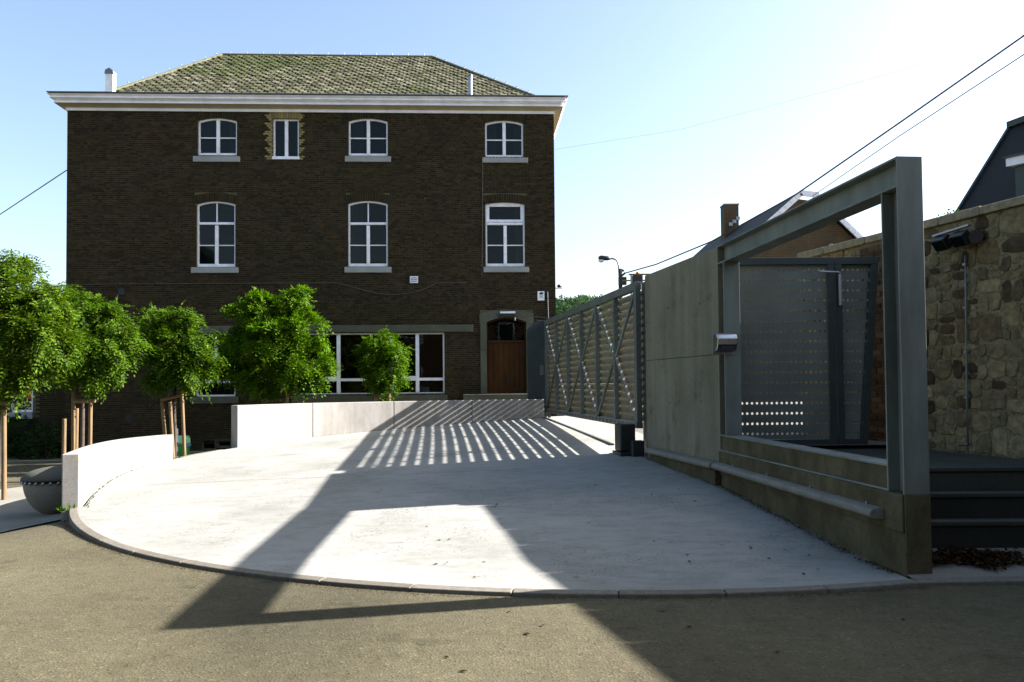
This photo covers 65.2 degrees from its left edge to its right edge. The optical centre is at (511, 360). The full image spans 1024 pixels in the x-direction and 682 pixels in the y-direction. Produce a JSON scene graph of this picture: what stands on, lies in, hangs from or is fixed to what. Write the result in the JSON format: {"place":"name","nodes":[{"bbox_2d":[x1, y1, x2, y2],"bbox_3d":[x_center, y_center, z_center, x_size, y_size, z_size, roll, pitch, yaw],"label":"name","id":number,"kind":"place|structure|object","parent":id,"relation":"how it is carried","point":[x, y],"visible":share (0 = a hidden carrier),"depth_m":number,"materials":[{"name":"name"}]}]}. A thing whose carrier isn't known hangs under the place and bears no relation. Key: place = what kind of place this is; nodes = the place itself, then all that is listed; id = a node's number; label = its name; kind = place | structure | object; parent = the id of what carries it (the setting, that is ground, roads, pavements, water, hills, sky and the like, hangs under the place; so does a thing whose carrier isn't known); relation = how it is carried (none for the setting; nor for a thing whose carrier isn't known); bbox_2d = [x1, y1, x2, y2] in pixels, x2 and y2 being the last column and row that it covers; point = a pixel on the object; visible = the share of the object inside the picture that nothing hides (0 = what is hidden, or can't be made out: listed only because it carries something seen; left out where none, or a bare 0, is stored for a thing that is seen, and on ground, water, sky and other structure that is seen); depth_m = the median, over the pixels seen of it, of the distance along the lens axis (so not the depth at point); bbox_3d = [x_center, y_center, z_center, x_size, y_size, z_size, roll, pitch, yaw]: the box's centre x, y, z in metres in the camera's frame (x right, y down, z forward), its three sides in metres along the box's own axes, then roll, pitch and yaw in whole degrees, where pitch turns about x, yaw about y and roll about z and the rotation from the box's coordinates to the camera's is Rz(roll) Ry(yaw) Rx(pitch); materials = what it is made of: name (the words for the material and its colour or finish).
{"place":"outdoors","nodes":[
{"label":"outdoors","id":0,"kind":"place"},
{"bbox_2d":[11,392,31,411],"bbox_3d":[-15.129,1.757,24.381,1.495,2.415,1.574,0,-2,-30],"label":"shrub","id":1,"kind":"object","parent":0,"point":[24,407],"visible":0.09,"depth_m":24.36,"materials":[{"name":"green plant"}]},
{"bbox_2d":[0,487,60,531],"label":"path","id":2,"kind":"structure","parent":0,"point":[17,510],"depth_m":11.29,"materials":[{"name":"concrete"}]},
{"bbox_2d":[0,401,8,499],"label":"stake frame","id":3,"kind":"object","parent":2,"relation":"on","point":[3,454],"visible":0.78,"depth_m":12.84,"materials":[{"name":"brown wood"}]},
{"bbox_2d":[177,428,177,457],"bbox_3d":[-8.347,2.159,19.947,0.044,0.914,0.043,-1,-2,0],"label":"bollard","id":4,"kind":"object","parent":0,"point":[177,442],"visible":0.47,"depth_m":19.93,"materials":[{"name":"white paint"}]},
{"bbox_2d":[0,397,1023,681],"bbox_3d":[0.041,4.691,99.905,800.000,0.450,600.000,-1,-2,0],"label":"asphalt yard","id":5,"kind":"structure","parent":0,"point":[74,607],"depth_m":4.85,"materials":[{"name":"grey asphalt"}]},
{"bbox_2d":[7,418,19,454],"bbox_3d":[-15.013,2.369,22.928,1.822,2.118,1.760,-1,-2,0],"label":"shrub","id":6,"kind":"object","parent":5,"relation":"on","point":[8,436],"visible":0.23,"depth_m":23.09,"materials":[{"name":"green plant"}]},
{"bbox_2d":[8,438,42,459],"bbox_3d":[-13.549,2.725,22.245,1.036,1.218,1.243,0,-2,-30],"label":"shrub","id":7,"kind":"object","parent":5,"relation":"on","point":[23,456],"visible":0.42,"depth_m":22.10,"materials":[{"name":"green plant"}]},
{"bbox_2d":[7,413,53,457],"bbox_3d":[-14.164,2.389,22.959,1.783,1.808,1.671,-1,-2,0],"label":"shrub","id":8,"kind":"object","parent":5,"relation":"on","point":[11,448],"visible":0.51,"depth_m":22.81,"materials":[{"name":"green plant"}]},
{"bbox_2d":[0,296,64,454],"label":"annex","id":9,"kind":"object","parent":5,"relation":"on","point":[49,408],"visible":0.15,"depth_m":23.65,"materials":[{"name":"brick"}]},
{"bbox_2d":[8,385,33,418],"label":"window","id":10,"kind":"structure","parent":9,"relation":"in","point":[30,414],"depth_m":23.57,"materials":[{"name":"white paint"}]},
{"bbox_2d":[19,466,61,515],"bbox_3d":[-6.384,1.853,11.252,0.938,0.724,0.933,-1,-2,0],"label":"concrete bowl","id":11,"kind":"object","parent":5,"relation":"on","point":[42,489],"visible":0.51,"depth_m":10.89,"materials":[{"name":"grey concrete"}]},
{"bbox_2d":[18,421,70,459],"bbox_3d":[-13.134,2.496,22.342,1.685,1.730,1.526,-1,-2,0],"label":"shrub","id":12,"kind":"object","parent":5,"relation":"on","point":[50,452],"visible":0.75,"depth_m":22.23,"materials":[{"name":"green plant"}]},
{"bbox_2d":[0,248,91,480],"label":"robinia tree","id":13,"kind":"object","parent":5,"relation":"on","point":[51,346],"visible":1,"depth_m":12.94,"materials":[{"name":"green plant"}]},
{"bbox_2d":[61,382,95,465],"bbox_3d":[-8.645,1.485,16.091,0.532,2.113,0.849,0,-2,-13],"label":"stake frame","id":14,"kind":"object","parent":5,"relation":"on","point":[74,424],"visible":0.52,"depth_m":16.14,"materials":[{"name":"brown wood"}]},
{"bbox_2d":[44,281,163,447],"bbox_3d":[-8.560,0.405,16.285,2.689,4.179,1.912,-1,-2,0],"label":"robinia tree","id":15,"kind":"object","parent":5,"relation":"on","point":[108,359],"visible":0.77,"depth_m":16.09,"materials":[{"name":"green plant"}]},
{"bbox_2d":[7,451,207,461],"bbox_3d":[-11.099,2.707,21.792,6.092,0.336,0.321,0,-2,-14],"label":"bed edging","id":16,"kind":"object","parent":5,"relation":"on","point":[193,452],"visible":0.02,"depth_m":21.35,"materials":[{"name":"concrete"}]},
{"bbox_2d":[61,435,172,520],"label":"curved parapet","id":17,"kind":"structure","parent":5,"relation":"on","point":[88,471],"depth_m":11.34,"materials":[{"name":"concrete"}]},
{"bbox_2d":[160,393,185,458],"bbox_3d":[-7.770,1.705,18.404,0.473,1.902,0.794,1,-2,-42],"label":"stake frame","id":18,"kind":"object","parent":5,"relation":"on","point":[181,396],"visible":0.59,"depth_m":18.34,"materials":[{"name":"brown wood"}]},
{"bbox_2d":[133,300,230,458],"bbox_3d":[-7.870,0.608,18.540,2.495,4.000,1.681,-1,-2,0],"label":"robinia tree","id":19,"kind":"object","parent":5,"relation":"on","point":[176,364],"visible":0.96,"depth_m":18.33,"materials":[{"name":"green plant"}]},
{"bbox_2d":[178,435,190,456],"bbox_3d":[-8.358,2.270,20.344,0.433,0.715,0.386,-1,-2,0],"label":"waste bin","id":20,"kind":"object","parent":5,"relation":"on","point":[188,444],"visible":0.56,"depth_m":20.19,"materials":[{"name":"green plastic"}]},
{"bbox_2d":[208,284,341,403],"bbox_3d":[-6.277,0.260,20.444,3.860,4.547,2.221,-1,-2,14],"label":"robinia tree","id":21,"kind":"object","parent":5,"relation":"on","point":[277,327],"visible":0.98,"depth_m":20.36,"materials":[{"name":"green plant"}]},
{"bbox_2d":[262,394,288,403],"bbox_3d":[-6.067,1.770,20.508,0.718,1.824,0.185,-1,-2,0],"label":"stake frame","id":22,"kind":"object","parent":5,"relation":"on","point":[286,399],"visible":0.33,"depth_m":20.54,"materials":[{"name":"brown wood"}]},
{"bbox_2d":[46,51,567,452],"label":"brick building","id":23,"kind":"structure","parent":5,"relation":"on","point":[323,174],"depth_m":23.35,"materials":[{"name":"brown brick"}]},
{"bbox_2d":[0,170,66,214],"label":"overhead cable","id":24,"kind":"object","parent":23,"relation":"attached to","point":[34,191],"visible":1,"depth_m":24.97,"materials":[{"name":"rubber"}]},
{"bbox_2d":[202,439,215,449],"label":"cellar window","id":25,"kind":"structure","parent":23,"relation":"in","point":[203,440],"depth_m":23.01,"materials":[{"name":"glass"}]},
{"bbox_2d":[190,333,237,403],"bbox_3d":[-8.559,0.236,23.110,1.336,2.026,0.336,-1,-2,0],"label":"window","id":26,"kind":"structure","parent":23,"relation":"in","point":[221,392],"depth_m":23.12,"materials":[{"name":"white paint"}]},
{"bbox_2d":[191,201,238,272],"bbox_3d":[-8.589,-3.566,23.223,1.342,2.102,0.335,-1,-2,0],"label":"window","id":27,"kind":"structure","parent":23,"relation":"in","point":[215,220],"depth_m":23.34,"materials":[{"name":"white paint"}]},
{"bbox_2d":[193,119,239,161],"bbox_3d":[-8.570,-6.397,23.309,1.337,1.306,0.335,-1,-2,0],"label":"window","id":28,"kind":"structure","parent":23,"relation":"in","point":[216,136],"depth_m":23.43,"materials":[{"name":"white paint"}]},
{"bbox_2d":[218,440,230,446],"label":"cellar window","id":29,"kind":"structure","parent":23,"relation":"in","point":[219,445],"depth_m":23.04,"materials":[{"name":"glass"}]},
{"bbox_2d":[67,283,435,294],"bbox_3d":[-7.030,-2.067,23.164,11.451,0.378,0.032,0,-2,-3],"label":"facade cable","id":30,"kind":"object","parent":23,"relation":"attached to","point":[251,283],"visible":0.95,"depth_m":23.10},
{"bbox_2d":[272,119,299,159],"bbox_3d":[-6.599,-6.451,23.422,0.796,1.207,0.281,-1,-2,0],"label":"window","id":31,"kind":"structure","parent":23,"relation":"in","point":[286,131],"depth_m":23.53,"materials":[{"name":"white paint"}]},
{"bbox_2d":[344,201,390,272],"bbox_3d":[-4.205,-3.610,23.432,1.355,2.121,0.336,-1,-2,0],"label":"window","id":32,"kind":"structure","parent":23,"relation":"in","point":[367,220],"depth_m":23.54,"materials":[{"name":"white paint"}]},
{"bbox_2d":[345,119,390,161],"bbox_3d":[-4.219,-6.448,23.517,1.338,1.306,0.335,-1,-2,0],"label":"window","id":33,"kind":"structure","parent":23,"relation":"in","point":[368,138],"depth_m":23.62,"materials":[{"name":"white paint"}]},
{"bbox_2d":[292,333,446,402],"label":"window","id":34,"kind":"structure","parent":23,"relation":"in","point":[427,368],"depth_m":26.20,"materials":[{"name":"white paint"}]},
{"bbox_2d":[482,163,482,254],"bbox_3d":[-0.870,-4.166,23.518,0.070,3.371,0.024,-1,-2,0],"label":"facade conduit","id":35,"kind":"object","parent":23,"relation":"attached to","point":[482,208],"visible":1,"depth_m":23.52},
{"bbox_2d":[482,121,527,162],"bbox_3d":[-0.207,-6.460,23.707,1.348,1.280,0.334,-1,-2,0],"label":"window","id":36,"kind":"structure","parent":23,"relation":"in","point":[503,139],"depth_m":23.81,"materials":[{"name":"white paint"}]},
{"bbox_2d":[484,203,528,271],"bbox_3d":[-0.175,-3.622,23.623,1.342,2.079,0.334,-1,-2,0],"label":"window","id":37,"kind":"structure","parent":23,"relation":"in","point":[505,229],"depth_m":23.74,"materials":[{"name":"white paint"}]},
{"bbox_2d":[487,318,525,392],"bbox_3d":[-0.167,-0.137,23.612,1.162,2.217,0.145,-1,-2,0],"label":"door","id":38,"kind":"structure","parent":23,"relation":"in","point":[506,337],"depth_m":23.60,"materials":[{"name":"brown wood"}]},
{"bbox_2d":[500,311,547,319],"bbox_3d":[0.350,-1.294,23.404,1.427,0.260,0.132,0,-2,-4],"label":"door light","id":39,"kind":"object","parent":23,"relation":"attached to","point":[507,314],"visible":1,"depth_m":23.32,"materials":[{"name":"white paint"}]},
{"bbox_2d":[538,291,543,299],"bbox_3d":[0.853,-1.895,23.537,0.201,0.271,0.018,0,-2,-3],"label":"wall sign","id":40,"kind":"object","parent":23,"relation":"attached to","point":[540,295],"visible":1,"depth_m":23.53,"materials":[{"name":"white paint"}]},
{"bbox_2d":[555,35,1021,149],"bbox_3d":[6.179,-6.298,19.618,12.775,0.311,0.470,-2,-2,42],"label":"overhead cable","id":41,"kind":"object","parent":23,"relation":"attached to","point":[802,97],"visible":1,"depth_m":18.52,"materials":[{"name":"rubber"}]},
{"bbox_2d":[350,326,414,401],"bbox_3d":[-3.538,0.621,21.862,1.716,3.220,1.422,-1,-2,7],"label":"robinia tree","id":42,"kind":"object","parent":5,"relation":"on","point":[387,358],"visible":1,"depth_m":21.76,"materials":[{"name":"green plant"}]},
{"bbox_2d":[374,394,390,401],"bbox_3d":[-3.511,1.592,21.686,0.450,1.370,0.147,-1,-2,0],"label":"stake frame","id":43,"kind":"object","parent":5,"relation":"on","point":[376,397],"visible":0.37,"depth_m":21.68,"materials":[{"name":"brown wood"}]},
{"bbox_2d":[61,519,923,600],"bbox_3d":[-1.501,1.740,6.847,9.107,0.091,1.720,-1,-2,24],"label":"kerb grit","id":44,"kind":"object","parent":5,"relation":"on","point":[443,594],"visible":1,"depth_m":5.72,"materials":[{"name":"gravel"}]},
{"bbox_2d":[78,416,907,590],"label":"ramp","id":45,"kind":"structure","parent":5,"relation":"on","point":[369,506],"depth_m":8.51,"materials":[{"name":"concrete"}]},
{"bbox_2d":[52,503,88,511],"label":"weeds","id":46,"kind":"object","parent":45,"relation":"on","point":[63,508],"visible":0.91,"depth_m":9.44,"materials":[{"name":"green plant"}]},
{"bbox_2d":[84,418,536,506],"bbox_3d":[-3.758,1.650,15.793,3.524,0.550,12.277,-1,-2,28],"label":"moss line","id":47,"kind":"object","parent":45,"relation":"on","point":[93,496],"visible":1,"depth_m":12.40,"materials":[{"name":"green plant"}]},
{"bbox_2d":[231,399,543,447],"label":"straight parapet","id":48,"kind":"structure","parent":45,"relation":"on","point":[258,424],"depth_m":18.51,"materials":[{"name":"concrete"}]},
{"bbox_2d":[527,320,546,416],"bbox_3d":[0.658,0.259,20.868,0.500,2.610,0.210,0,-2,-8],"label":"gate post","id":49,"kind":"object","parent":45,"relation":"on","point":[535,360],"visible":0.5,"depth_m":20.86,"materials":[{"name":"grey metal"}]},
{"bbox_2d":[544,416,613,444],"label":"gate track","id":50,"kind":"structure","parent":45,"relation":"on","point":[603,440],"depth_m":16.29,"materials":[{"name":"grey metal"}]},
{"bbox_2d":[544,282,646,453],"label":"sliding gate","id":51,"kind":"structure","parent":45,"relation":"on","point":[595,398],"depth_m":15.52,"materials":[{"name":"metal"}]},
{"bbox_2d":[612,423,643,456],"bbox_3d":[1.882,1.286,12.915,0.390,0.530,0.580,0,-2,-8],"label":"gate motor","id":52,"kind":"object","parent":45,"relation":"on","point":[627,443],"visible":0.97,"depth_m":12.78,"materials":[{"name":"black metal"}]},
{"bbox_2d":[644,456,898,572],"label":"edge litter","id":53,"kind":"object","parent":45,"relation":"on","point":[799,526],"visible":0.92,"depth_m":7.62,"materials":[{"name":"brown plant"}]},
{"bbox_2d":[69,449,1023,597],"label":"kerb","id":54,"kind":"structure","parent":5,"relation":"on","point":[78,524],"depth_m":5.83,"materials":[{"name":"concrete"}]},
{"bbox_2d":[426,465,903,671],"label":"fallen leaves","id":55,"kind":"object","parent":5,"relation":"on","point":[576,576],"visible":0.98,"depth_m":6.11,"materials":[{"name":"brown plant"}]},
{"bbox_2d":[644,247,724,485],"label":"concrete wall","id":56,"kind":"structure","parent":5,"relation":"on","point":[685,395],"depth_m":11.09,"materials":[{"name":"grey concrete"}]},
{"bbox_2d":[739,257,877,444],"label":"pedestrian gate","id":57,"kind":"structure","parent":56,"relation":"attached to","point":[837,407],"depth_m":10.20,"materials":[{"name":"grey metal"}]},
{"bbox_2d":[719,451,931,578],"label":"concrete plinth","id":58,"kind":"structure","parent":5,"relation":"on","point":[897,538],"depth_m":6.76,"materials":[{"name":"grey concrete"}]},
{"bbox_2d":[711,462,883,519],"bbox_3d":[2.706,1.258,8.165,0.117,0.111,3.750,0,-2,-5],"label":"guide rail","id":59,"kind":"object","parent":58,"relation":"attached to","point":[866,509],"visible":1,"depth_m":7.41,"materials":[{"name":"grey metal"}]},
{"bbox_2d":[716,156,929,494],"bbox_3d":[2.879,-0.212,8.110,0.205,2.585,4.040,0,-2,-5],"label":"steel frame","id":60,"kind":"object","parent":58,"relation":"on","point":[893,187],"visible":0.98,"depth_m":6.33,"materials":[{"name":"metal"}]},
{"bbox_2d":[712,333,736,353],"bbox_3d":[2.615,-0.206,9.787,0.280,0.260,0.150,0,-2,-5],"label":"letter hood","id":61,"kind":"object","parent":60,"relation":"attached to","point":[724,343],"visible":1,"depth_m":9.74,"materials":[{"name":"silver metal"}]},
{"bbox_2d":[797,195,1023,458],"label":"stone wall","id":62,"kind":"structure","parent":5,"relation":"on","point":[995,302],"depth_m":9.14,"materials":[{"name":"stone"}]},
{"bbox_2d":[937,208,958,216],"bbox_3d":[5.330,-1.778,9.826,0.137,0.189,0.360,0,-2,-8],"label":"wall plant","id":63,"kind":"object","parent":62,"relation":"on","point":[948,212],"depth_m":9.74,"materials":[{"name":"green plant"}]},
{"bbox_2d":[930,224,983,251],"bbox_3d":[5.118,-1.410,9.228,0.299,0.242,0.627,1,-2,-32],"label":"flood light","id":64,"kind":"object","parent":62,"relation":"attached to","point":[943,242],"visible":1,"depth_m":9.14,"materials":[{"name":"black plastic"}]},
{"bbox_2d":[962,255,971,446],"bbox_3d":[5.248,-0.105,9.223,0.069,2.201,0.076,0,-2,-15],"label":"wall conduit","id":65,"kind":"object","parent":62,"relation":"attached to","point":[966,351],"depth_m":9.20,"materials":[{"name":"grey metal"}]},
{"bbox_2d":[956,116,1023,211],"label":"mansard house","id":66,"kind":"structure","parent":5,"relation":"on","point":[999,177],"depth_m":12.93,"materials":[{"name":"stone"}]},
{"bbox_2d":[0,0,1023,299],"label":"sky","id":67,"kind":"structure","parent":0,"point":[626,69],"materials":[{"name":"blue"}]},
{"bbox_2d":[635,424,825,445],"bbox_3d":[3.240,1.433,16.605,1.918,0.344,13.053,0,-2,-6],"label":"apron","id":68,"kind":"object","parent":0,"point":[639,430],"visible":0.09,"depth_m":16.21,"materials":[{"name":"concrete"}]},
{"bbox_2d":[576,383,885,444],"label":"street","id":69,"kind":"structure","parent":0,"point":[871,442],"depth_m":12.39,"materials":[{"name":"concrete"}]},
{"bbox_2d":[598,255,619,390],"bbox_3d":[4.197,-1.355,34.054,0.994,6.256,0.260,-1,-2,0],"label":"street lamp","id":70,"kind":"object","parent":69,"relation":"on","point":[601,258],"visible":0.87,"depth_m":34.09,"materials":[{"name":"grey metal"}]},
{"bbox_2d":[618,269,626,383],"bbox_3d":[4.585,-1.025,32.981,0.341,5.526,0.275,-1,-2,0],"label":"utility pole","id":71,"kind":"object","parent":69,"relation":"on","point":[620,279],"visible":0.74,"depth_m":33.00,"materials":[{"name":"grey"}]},
{"bbox_2d":[625,35,1023,273],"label":"overhead cable","id":72,"kind":"object","parent":71,"relation":"attached to","point":[975,69],"visible":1,"depth_m":23.10,"materials":[{"name":"rubber"}]},
{"bbox_2d":[622,271,650,398],"bbox_3d":[5.442,-0.711,27.982,2.908,4.583,1.964,-1,-2,0],"label":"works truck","id":73,"kind":"object","parent":69,"relation":"on","point":[637,277],"visible":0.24,"depth_m":27.14,"materials":[{"name":"metal"}]},
{"bbox_2d":[694,190,862,393],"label":"gable house","id":74,"kind":"structure","parent":69,"relation":"on","point":[843,230],"depth_m":32.15,"materials":[{"name":"brick"}]},
{"bbox_2d":[859,240,885,446],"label":"brick pier","id":75,"kind":"structure","parent":69,"relation":"on","point":[877,424],"depth_m":10.63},
{"bbox_2d":[813,54,1023,195],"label":"overhead cable","id":76,"kind":"object","parent":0,"point":[926,118],"visible":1,"depth_m":20.68,"materials":[{"name":"rubber"}]},
{"bbox_2d":[908,548,1023,577],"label":"pavement","id":77,"kind":"structure","parent":0,"point":[954,570],"depth_m":6.11,"materials":[{"name":"concrete"}]},
{"bbox_2d":[821,447,1023,547],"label":"staircase","id":78,"kind":"structure","parent":77,"relation":"on","point":[977,501],"depth_m":6.98,"materials":[{"name":"stone"}]},
{"bbox_2d":[932,544,1023,570],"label":"leaf pile","id":79,"kind":"object","parent":77,"relation":"on","point":[988,557],"visible":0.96,"depth_m":6.26,"materials":[{"name":"brown plant"}]},
{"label":"hill","id":80,"kind":"structure","parent":0,"visible":0},
{"bbox_2d":[555,293,618,378],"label":"woodland","id":81,"kind":"object","parent":80,"relation":"on","point":[565,304],"visible":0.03,"depth_m":253.09,"materials":[{"name":"green plant"}]}
]}

